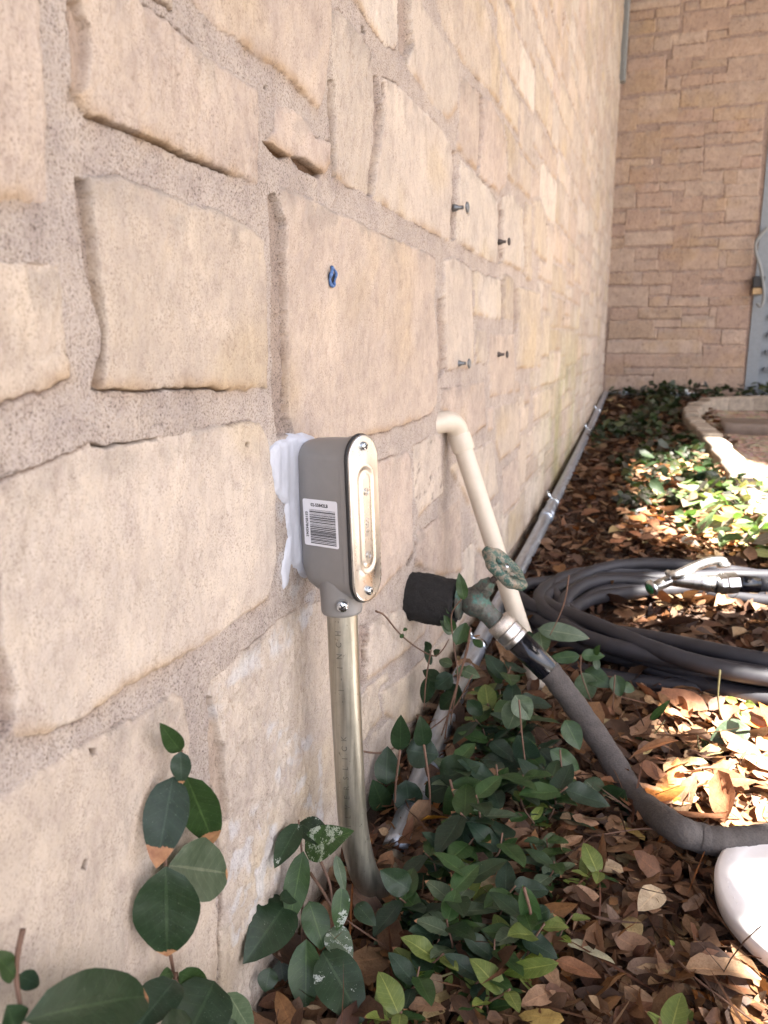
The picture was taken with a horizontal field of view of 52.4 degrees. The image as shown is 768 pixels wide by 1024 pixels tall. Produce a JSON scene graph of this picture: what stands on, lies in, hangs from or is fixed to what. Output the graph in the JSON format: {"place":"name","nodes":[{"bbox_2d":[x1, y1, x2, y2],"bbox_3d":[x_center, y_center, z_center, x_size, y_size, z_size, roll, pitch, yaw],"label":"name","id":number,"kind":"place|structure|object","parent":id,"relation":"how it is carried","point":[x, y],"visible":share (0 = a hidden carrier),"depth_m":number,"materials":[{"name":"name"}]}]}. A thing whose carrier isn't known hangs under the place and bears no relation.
{"place":"outdoors","nodes":[
{"label":"outdoors","id":0,"kind":"place"},
{"bbox_2d":[252,394,767,1023],"bbox_3d":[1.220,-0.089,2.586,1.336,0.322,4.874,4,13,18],"label":"leaf litter","id":1,"kind":"object","parent":0,"point":[668,758],"visible":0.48,"depth_m":0.96,"materials":[{"name":"plant"}]},
{"bbox_2d":[243,816,375,1022],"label":"jasmine plant","id":2,"kind":"object","parent":1,"relation":"on","point":[307,970],"visible":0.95,"depth_m":0.72,"materials":[{"name":"green plant"}]},
{"bbox_2d":[0,0,623,1023],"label":"stone wall","id":3,"kind":"structure","parent":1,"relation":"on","point":[198,198],"depth_m":0.63,"materials":[{"name":"stone"}]},
{"bbox_2d":[0,928,148,1023],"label":"climbing vine","id":4,"kind":"object","parent":3,"relation":"attached to","point":[95,995],"visible":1,"depth_m":0.42,"materials":[{"name":"green plant"}]},
{"bbox_2d":[132,723,227,978],"bbox_3d":[-0.132,0.240,0.553,0.040,0.215,0.105,4,13,18],"label":"climbing vine","id":5,"kind":"object","parent":3,"relation":"attached to","point":[166,910],"visible":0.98,"depth_m":0.53,"materials":[{"name":"green plant"}]},
{"bbox_2d":[134,967,253,1023],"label":"climbing vine","id":6,"kind":"object","parent":3,"relation":"attached to","point":[190,995],"visible":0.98,"depth_m":0.54,"materials":[{"name":"green plant"}]},
{"bbox_2d":[269,432,314,588],"bbox_3d":[-0.079,-0.001,0.731,0.027,0.147,0.101,4,13,18],"label":"sealant","id":7,"kind":"object","parent":3,"relation":"attached to","point":[284,454],"visible":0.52,"depth_m":0.72,"materials":[{"name":"plastic"}]},
{"bbox_2d":[328,265,337,287],"bbox_3d":[-0.052,-0.232,0.770,0.009,0.021,0.016,4,13,18],"label":"wall anchor","id":8,"kind":"object","parent":3,"relation":"attached to","point":[332,276],"depth_m":0.77,"materials":[{"name":"blue plastic"}]},
{"bbox_2d":[298,433,380,617],"bbox_3d":[-0.042,0.012,0.730,0.070,0.172,0.046,6,14,33],"label":"conduit box","id":9,"kind":"object","parent":3,"relation":"attached to","point":[339,506],"visible":1,"depth_m":0.71,"materials":[{"name":"grey metal"}]},
{"bbox_2d":[327,614,403,902],"bbox_3d":[-0.008,0.252,0.817,0.050,0.365,0.122,7,14,30],"label":"metal conduit","id":10,"kind":"object","parent":3,"relation":"attached to","point":[346,713],"visible":0.84,"depth_m":0.77,"materials":[{"name":"metal"}]},
{"bbox_2d":[452,202,469,212],"bbox_3d":[0.118,-0.468,1.199,0.026,0.016,0.016,4,13,18],"label":"masonry nail","id":11,"kind":"object","parent":3,"relation":"attached to","point":[455,207],"visible":1,"depth_m":1.20,"materials":[{"name":"metal"}]},
{"bbox_2d":[453,546,527,628],"bbox_3d":[0.148,0.107,1.085,0.103,0.122,0.072,4,13,18],"label":"outdoor faucet","id":12,"kind":"object","parent":3,"relation":"attached to","point":[504,569],"visible":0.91,"depth_m":1.08,"materials":[{"name":"green metal"}]},
{"bbox_2d":[403,572,457,625],"bbox_3d":[0.066,0.124,1.117,0.086,0.075,0.073,4,13,18],"label":"foam sleeve","id":13,"kind":"object","parent":12,"relation":"attached to","point":[428,598],"visible":0.75,"depth_m":1.09,"materials":[{"name":"rubber"}]},
{"bbox_2d":[436,411,544,690],"bbox_3d":[0.168,0.092,1.272,0.245,0.510,0.075,1,12,2],"label":"drain pipe","id":14,"kind":"object","parent":3,"relation":"attached to","point":[453,426],"visible":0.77,"depth_m":1.25,"materials":[{"name":"beige plastic"}]},
{"bbox_2d":[383,391,607,852],"bbox_3d":[0.720,-0.189,3.007,0.057,0.295,4.558,4,13,18],"label":"metal conduit","id":15,"kind":"object","parent":3,"relation":"attached to","point":[475,655],"visible":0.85,"depth_m":1.44,"materials":[{"name":"metal"}]},
{"bbox_2d":[619,0,629,83],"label":"downspout","id":16,"kind":"object","parent":3,"relation":"attached to","point":[624,49],"visible":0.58,"depth_m":4.60,"materials":[{"name":"metal"}]},
{"bbox_2d":[361,971,429,1023],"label":"jasmine plant","id":17,"kind":"object","parent":1,"relation":"on","point":[389,996],"visible":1,"depth_m":0.67,"materials":[{"name":"green plant"}]},
{"bbox_2d":[372,868,429,944],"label":"jasmine plant","id":18,"kind":"object","parent":1,"relation":"on","point":[387,914],"visible":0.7,"depth_m":0.77,"materials":[{"name":"green plant"}]},
{"bbox_2d":[380,868,426,928],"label":"jasmine plant","id":19,"kind":"object","parent":1,"relation":"on","point":[396,882],"visible":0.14,"depth_m":0.79,"materials":[{"name":"green plant"}]},
{"bbox_2d":[388,952,435,1023],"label":"jasmine plant","id":20,"kind":"object","parent":1,"relation":"on","point":[404,972],"visible":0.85,"depth_m":0.70,"materials":[{"name":"green plant"}]},
{"bbox_2d":[396,892,441,943],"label":"jasmine plant","id":21,"kind":"object","parent":1,"relation":"on","point":[414,899],"visible":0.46,"depth_m":0.78,"materials":[{"name":"green plant"}]},
{"bbox_2d":[363,573,482,753],"bbox_3d":[0.052,0.247,0.999,0.104,0.341,0.275,4,13,18],"label":"creeper","id":22,"kind":"object","parent":1,"relation":"on","point":[450,696],"visible":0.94,"depth_m":1.10,"materials":[{"name":"green plant"}]},
{"bbox_2d":[392,935,458,975],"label":"jasmine plant","id":23,"kind":"object","parent":1,"relation":"on","point":[419,946],"visible":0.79,"depth_m":0.72,"materials":[{"name":"green plant"}]},
{"bbox_2d":[403,840,450,889],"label":"jasmine plant","id":24,"kind":"object","parent":1,"relation":"on","point":[430,861],"visible":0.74,"depth_m":0.85,"materials":[{"name":"green plant"}]},
{"bbox_2d":[409,997,445,1011],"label":"fallen leaf","id":25,"kind":"object","parent":1,"relation":"on","point":[420,1004],"visible":0.92,"depth_m":0.69,"materials":[{"name":"plant"}]},
{"bbox_2d":[369,715,496,824],"bbox_3d":[0.082,0.372,0.971,0.202,0.259,0.057,4,13,18],"label":"jasmine plant","id":26,"kind":"object","parent":1,"relation":"on","point":[421,751],"visible":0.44,"depth_m":0.97,"materials":[{"name":"green plant"}]},
{"bbox_2d":[399,912,479,977],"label":"jasmine plant","id":27,"kind":"object","parent":1,"relation":"on","point":[420,930],"visible":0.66,"depth_m":0.75,"materials":[{"name":"green plant"}]},
{"bbox_2d":[410,889,485,958],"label":"jasmine plant","id":28,"kind":"object","parent":1,"relation":"on","point":[460,930],"visible":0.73,"depth_m":0.74,"materials":[{"name":"green plant"}]},
{"bbox_2d":[421,832,477,875],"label":"jasmine plant","id":29,"kind":"object","parent":1,"relation":"on","point":[429,837],"visible":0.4,"depth_m":0.86,"materials":[{"name":"green plant"}]},
{"bbox_2d":[431,743,474,786],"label":"jasmine plant","id":30,"kind":"object","parent":1,"relation":"on","point":[466,750],"visible":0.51,"depth_m":0.99,"materials":[{"name":"green plant"}]},
{"bbox_2d":[422,865,498,941],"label":"jasmine plant","id":31,"kind":"object","parent":1,"relation":"on","point":[440,891],"visible":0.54,"depth_m":0.78,"materials":[{"name":"green plant"}]},
{"bbox_2d":[434,883,494,922],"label":"jasmine plant","id":32,"kind":"object","parent":1,"relation":"on","point":[479,892],"visible":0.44,"depth_m":0.79,"materials":[{"name":"green plant"}]},
{"bbox_2d":[434,852,507,944],"bbox_3d":[0.091,0.394,0.799,0.075,0.082,0.083,-3,13,-14],"label":"jasmine plant","id":33,"kind":"object","parent":1,"relation":"on","point":[488,868],"visible":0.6,"depth_m":0.79,"materials":[{"name":"green plant"}]},
{"bbox_2d":[434,784,509,851],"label":"jasmine plant","id":34,"kind":"object","parent":1,"relation":"on","point":[449,831],"visible":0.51,"depth_m":0.88,"materials":[{"name":"green plant"}]},
{"bbox_2d":[446,815,504,883],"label":"jasmine plant","id":35,"kind":"object","parent":1,"relation":"on","point":[461,847],"visible":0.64,"depth_m":0.85,"materials":[{"name":"green plant"}]},
{"bbox_2d":[444,945,512,1017],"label":"jasmine plant","id":36,"kind":"object","parent":1,"relation":"on","point":[466,970],"visible":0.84,"depth_m":0.70,"materials":[{"name":"green plant"}]},
{"bbox_2d":[464,684,496,723],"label":"jasmine plant","id":37,"kind":"object","parent":1,"relation":"on","point":[486,694],"visible":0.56,"depth_m":1.16,"materials":[{"name":"green plant"}]},
{"bbox_2d":[453,704,512,752],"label":"jasmine plant","id":38,"kind":"object","parent":1,"relation":"on","point":[475,724],"visible":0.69,"depth_m":1.10,"materials":[{"name":"green plant"}]},
{"bbox_2d":[448,776,518,828],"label":"jasmine plant","id":39,"kind":"object","parent":1,"relation":"on","point":[487,787],"visible":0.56,"depth_m":0.91,"materials":[{"name":"green plant"}]},
{"bbox_2d":[458,729,515,761],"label":"jasmine plant","id":40,"kind":"object","parent":1,"relation":"on","point":[499,746],"visible":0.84,"depth_m":1.07,"materials":[{"name":"green plant"}]},
{"bbox_2d":[480,875,495,887],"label":"fallen leaf","id":41,"kind":"object","parent":1,"relation":"on","point":[489,880],"visible":0.33,"depth_m":0.83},
{"bbox_2d":[457,958,524,1021],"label":"jasmine plant","id":42,"kind":"object","parent":1,"relation":"on","point":[484,970],"visible":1,"depth_m":0.69,"materials":[{"name":"green plant"}]},
{"bbox_2d":[458,923,523,996],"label":"jasmine plant","id":43,"kind":"object","parent":1,"relation":"on","point":[485,950],"visible":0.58,"depth_m":0.73,"materials":[{"name":"green plant"}]},
{"bbox_2d":[466,820,525,877],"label":"jasmine plant","id":44,"kind":"object","parent":1,"relation":"on","point":[509,849],"visible":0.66,"depth_m":0.86,"materials":[{"name":"green plant"}]},
{"bbox_2d":[457,757,536,827],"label":"jasmine plant","id":45,"kind":"object","parent":1,"relation":"on","point":[496,798],"visible":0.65,"depth_m":0.96,"materials":[{"name":"green plant"}]},
{"bbox_2d":[472,654,526,699],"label":"jasmine plant","id":46,"kind":"object","parent":1,"relation":"on","point":[498,672],"visible":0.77,"depth_m":1.24,"materials":[{"name":"green plant"}]},
{"bbox_2d":[442,957,558,988],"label":"plant","id":47,"kind":"object","parent":1,"relation":"on","point":[535,967],"visible":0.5,"depth_m":0.69,"materials":[{"name":"green plant"}]},
{"bbox_2d":[487,914,520,950],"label":"jasmine plant","id":48,"kind":"object","parent":1,"relation":"on","point":[497,919],"visible":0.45,"depth_m":0.76,"materials":[{"name":"green plant"}]},
{"bbox_2d":[495,861,529,874],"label":"fallen leaf","id":49,"kind":"object","parent":1,"relation":"on","point":[516,868],"visible":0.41,"depth_m":0.86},
{"bbox_2d":[484,861,548,916],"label":"jasmine plant","id":50,"kind":"object","parent":1,"relation":"on","point":[507,882],"visible":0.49,"depth_m":0.81,"materials":[{"name":"green plant"}]},
{"bbox_2d":[480,921,557,958],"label":"jasmine plant","id":51,"kind":"object","parent":1,"relation":"on","point":[542,945],"visible":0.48,"depth_m":0.74,"materials":[{"name":"green plant"}]},
{"bbox_2d":[489,681,551,733],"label":"jasmine plant","id":52,"kind":"object","parent":1,"relation":"on","point":[510,692],"visible":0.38,"depth_m":1.16,"materials":[{"name":"green plant"}]},
{"bbox_2d":[488,892,555,980],"bbox_3d":[0.127,0.411,0.757,0.065,0.070,0.071,11,16,41],"label":"jasmine plant","id":53,"kind":"object","parent":1,"relation":"on","point":[507,904],"visible":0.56,"depth_m":0.75,"materials":[{"name":"green plant"}]},
{"bbox_2d":[488,710,560,746],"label":"jasmine plant","id":54,"kind":"object","parent":1,"relation":"on","point":[527,730],"visible":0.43,"depth_m":1.09,"materials":[{"name":"green plant"}]},
{"bbox_2d":[500,885,549,943],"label":"jasmine plant","id":55,"kind":"object","parent":1,"relation":"on","point":[528,902],"visible":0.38,"depth_m":0.75,"materials":[{"name":"green plant"}]},
{"bbox_2d":[501,769,552,815],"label":"jasmine plant","id":56,"kind":"object","parent":1,"relation":"on","point":[536,774],"visible":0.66,"depth_m":0.96,"materials":[{"name":"green plant"}]},
{"bbox_2d":[508,790,551,828],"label":"jasmine plant","id":57,"kind":"object","parent":1,"relation":"on","point":[538,810],"visible":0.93,"depth_m":0.94,"materials":[{"name":"green plant"}]},
{"bbox_2d":[508,737,560,769],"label":"jasmine plant","id":58,"kind":"object","parent":1,"relation":"on","point":[544,749],"visible":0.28,"depth_m":1.05,"materials":[{"name":"green plant"}]},
{"bbox_2d":[510,759,561,820],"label":"jasmine plant","id":59,"kind":"object","parent":1,"relation":"on","point":[526,766],"visible":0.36,"depth_m":0.98,"materials":[{"name":"green plant"}]},
{"bbox_2d":[521,984,555,1006],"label":"fallen leaf","id":60,"kind":"object","parent":1,"relation":"on","point":[538,995],"visible":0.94,"depth_m":0.70,"materials":[{"name":"plant"}]},
{"bbox_2d":[508,920,568,989],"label":"jasmine plant","id":61,"kind":"object","parent":1,"relation":"on","point":[517,930],"visible":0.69,"depth_m":0.74,"materials":[{"name":"green plant"}]},
{"bbox_2d":[519,1008,563,1023],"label":"fallen leaf","id":62,"kind":"object","parent":1,"relation":"on","point":[545,1016],"visible":1,"depth_m":0.68,"materials":[{"name":"plant"}]},
{"bbox_2d":[527,760,561,819],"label":"jasmine plant","id":63,"kind":"object","parent":1,"relation":"on","point":[554,767],"visible":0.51,"depth_m":0.99,"materials":[{"name":"green plant"}]},
{"bbox_2d":[527,754,564,779],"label":"jasmine plant","id":64,"kind":"object","parent":1,"relation":"on","point":[538,761],"visible":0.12,"depth_m":1.02,"materials":[{"name":"green plant"}]},
{"bbox_2d":[524,832,568,859],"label":"jasmine plant","id":65,"kind":"object","parent":1,"relation":"on","point":[550,840],"visible":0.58,"depth_m":0.87,"materials":[{"name":"green plant"}]},
{"bbox_2d":[520,847,572,891],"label":"jasmine plant","id":66,"kind":"object","parent":1,"relation":"on","point":[550,852],"visible":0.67,"depth_m":0.85,"materials":[{"name":"green plant"}]},
{"bbox_2d":[529,800,563,826],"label":"jasmine plant","id":67,"kind":"object","parent":1,"relation":"on","point":[548,808],"visible":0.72,"depth_m":0.95,"materials":[{"name":"green plant"}]},
{"bbox_2d":[525,849,577,901],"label":"jasmine plant","id":68,"kind":"object","parent":1,"relation":"on","point":[552,866],"visible":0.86,"depth_m":0.83,"materials":[{"name":"green plant"}]},
{"bbox_2d":[480,695,636,820],"bbox_3d":[0.228,0.387,1.019,0.212,0.304,0.051,4,13,18],"label":"jasmine plant","id":69,"kind":"object","parent":1,"relation":"on","point":[517,710],"visible":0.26,"depth_m":1.02,"materials":[{"name":"green plant"}]},
{"bbox_2d":[519,764,609,829],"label":"jasmine plant","id":70,"kind":"object","parent":1,"relation":"on","point":[568,784],"visible":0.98,"depth_m":0.94,"materials":[{"name":"green plant"}]},
{"bbox_2d":[541,913,589,958],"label":"jasmine plant","id":71,"kind":"object","parent":1,"relation":"on","point":[574,917],"visible":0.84,"depth_m":0.77,"materials":[{"name":"green plant"}]},
{"bbox_2d":[566,835,582,845],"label":"fallen leaf","id":72,"kind":"object","parent":1,"relation":"on","point":[573,840],"visible":0.84,"depth_m":0.91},
{"bbox_2d":[555,956,600,977],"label":"fallen leaf","id":73,"kind":"object","parent":1,"relation":"on","point":[570,964],"visible":0.98,"depth_m":0.73,"materials":[{"name":"plant"}]},
{"bbox_2d":[563,885,598,901],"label":"fallen leaf","id":74,"kind":"object","parent":1,"relation":"on","point":[593,895],"visible":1,"depth_m":0.82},
{"bbox_2d":[527,575,634,709],"bbox_3d":[0.299,0.196,1.204,0.177,0.212,0.036,4,13,18],"label":"jasmine plant","id":75,"kind":"object","parent":1,"relation":"on","point":[590,680],"visible":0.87,"depth_m":1.21,"materials":[{"name":"green plant"}]},
{"bbox_2d":[572,814,598,825],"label":"fallen leaf","id":76,"kind":"object","parent":1,"relation":"on","point":[581,819],"visible":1,"depth_m":0.94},
{"bbox_2d":[568,939,614,963],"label":"fallen leaf","id":77,"kind":"object","parent":1,"relation":"on","point":[599,954],"visible":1,"depth_m":0.75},
{"bbox_2d":[563,843,620,887],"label":"jasmine plant","id":78,"kind":"object","parent":1,"relation":"on","point":[591,859],"visible":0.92,"depth_m":0.84,"materials":[{"name":"green plant"}]},
{"bbox_2d":[603,917,621,939],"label":"fallen leaf","id":79,"kind":"object","parent":1,"relation":"on","point":[609,931],"visible":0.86,"depth_m":0.78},
{"bbox_2d":[603,859,622,873],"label":"fallen leaf","id":80,"kind":"object","parent":1,"relation":"on","point":[610,864],"visible":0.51,"depth_m":0.86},
{"bbox_2d":[604,815,625,836],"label":"fallen leaf","id":81,"kind":"object","parent":1,"relation":"on","point":[610,823],"visible":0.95,"depth_m":0.94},
{"bbox_2d":[595,828,652,835],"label":"twig","id":82,"kind":"object","parent":1,"relation":"on","point":[627,830],"visible":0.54,"depth_m":0.91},
{"bbox_2d":[488,612,767,856],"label":"garden hose","id":83,"kind":"object","parent":1,"relation":"on","point":[507,631],"visible":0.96,"depth_m":1.02,"materials":[{"name":"rubber"}]},
{"bbox_2d":[625,827,644,840],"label":"fallen leaf","id":84,"kind":"object","parent":1,"relation":"on","point":[637,833],"visible":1,"depth_m":0.92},
{"bbox_2d":[519,557,767,706],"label":"coiled hose","id":85,"kind":"object","parent":1,"relation":"on","point":[679,660],"visible":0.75,"depth_m":1.34,"materials":[{"name":"rubber"}]},
{"bbox_2d":[645,556,767,596],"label":"spray nozzle","id":86,"kind":"object","parent":85,"relation":"on","point":[686,576],"visible":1,"depth_m":1.49,"materials":[{"name":"metal"}]},
{"bbox_2d":[627,892,662,916],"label":"fallen leaf","id":87,"kind":"object","parent":1,"relation":"on","point":[631,895],"visible":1,"depth_m":0.82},
{"bbox_2d":[626,957,665,974],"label":"fallen leaf","id":88,"kind":"object","parent":1,"relation":"on","point":[633,964],"visible":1,"depth_m":0.74,"materials":[{"name":"plant"}]},
{"bbox_2d":[608,389,691,395],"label":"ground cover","id":89,"kind":"object","parent":1,"relation":"on","point":[627,393],"visible":0.23,"depth_m":5.06,"materials":[{"name":"plant"}]},
{"bbox_2d":[637,884,665,910],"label":"fallen leaf","id":90,"kind":"object","parent":1,"relation":"on","point":[648,900],"visible":0.99,"depth_m":0.81,"materials":[{"name":"plant"}]},
{"bbox_2d":[645,993,693,1023],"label":"jasmine plant","id":91,"kind":"object","parent":1,"relation":"on","point":[675,1010],"visible":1,"depth_m":0.66,"materials":[{"name":"green plant"}]},
{"bbox_2d":[590,379,767,556],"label":"ground cover","id":92,"kind":"object","parent":1,"relation":"on","point":[707,502],"visible":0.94,"depth_m":2.60,"materials":[{"name":"green plant"}]},
{"bbox_2d":[602,0,767,397],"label":"stone wall","id":93,"kind":"structure","parent":1,"relation":"on","point":[691,151],"depth_m":4.76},
{"bbox_2d":[744,151,767,395],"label":"louvred door","id":94,"kind":"structure","parent":93,"relation":"attached to","point":[757,365],"depth_m":4.79,"materials":[{"name":"grey paint"}]},
{"bbox_2d":[751,276,764,294],"bbox_3d":[2.261,-1.369,4.715,0.065,0.105,0.050,4,13,18],"label":"lock box","id":95,"kind":"object","parent":94,"relation":"attached to","point":[756,286],"visible":0.9,"depth_m":4.70,"materials":[{"name":"black"}]},
{"bbox_2d":[754,227,767,307],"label":"door cable","id":96,"kind":"object","parent":95,"relation":"attached to","point":[758,304],"depth_m":4.67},
{"bbox_2d":[757,283,767,395],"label":"door panel","id":97,"kind":"structure","parent":94,"relation":"in","point":[762,375],"depth_m":4.84,"materials":[{"name":"grey paint"}]},
{"bbox_2d":[682,892,704,911],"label":"fallen leaf","id":98,"kind":"object","parent":1,"relation":"on","point":[691,905],"visible":1,"depth_m":0.81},
{"bbox_2d":[635,670,755,763],"bbox_3d":[0.453,0.326,1.111,0.194,0.232,0.032,3,13,16],"label":"seedling","id":99,"kind":"object","parent":1,"relation":"on","point":[733,724],"visible":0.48,"depth_m":1.10,"materials":[{"name":"green plant"}]},
{"bbox_2d":[693,466,719,480],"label":"jasmine plant","id":100,"kind":"object","parent":1,"relation":"on","point":[700,469],"visible":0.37,"depth_m":2.59,"materials":[{"name":"green plant"}]},
{"bbox_2d":[677,960,757,1023],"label":"twig","id":101,"kind":"object","parent":1,"relation":"on","point":[705,986],"visible":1,"depth_m":0.69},
{"bbox_2d":[684,953,760,979],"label":"fallen leaf","id":102,"kind":"object","parent":1,"relation":"on","point":[703,962],"visible":1,"depth_m":0.72,"materials":[{"name":"plant"}]},
{"bbox_2d":[682,395,767,532],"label":"stone kerb","id":103,"kind":"structure","parent":1,"relation":"on","point":[723,453],"depth_m":3.38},
{"bbox_2d":[701,410,767,491],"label":"gravel","id":104,"kind":"structure","parent":1,"relation":"on","point":[753,450],"depth_m":3.46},
{"bbox_2d":[720,418,767,435],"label":"path","id":105,"kind":"structure","parent":104,"relation":"on","point":[745,426],"depth_m":3.72,"materials":[{"name":"concrete"}]},
{"bbox_2d":[714,844,767,966],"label":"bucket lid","id":106,"kind":"object","parent":1,"relation":"on","point":[741,885],"visible":0.98,"depth_m":0.79,"materials":[{"name":"white plastic"}]},
{"bbox_2d":[736,799,752,819],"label":"fallen leaf","id":107,"kind":"object","parent":1,"relation":"on","point":[746,815],"visible":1,"depth_m":0.95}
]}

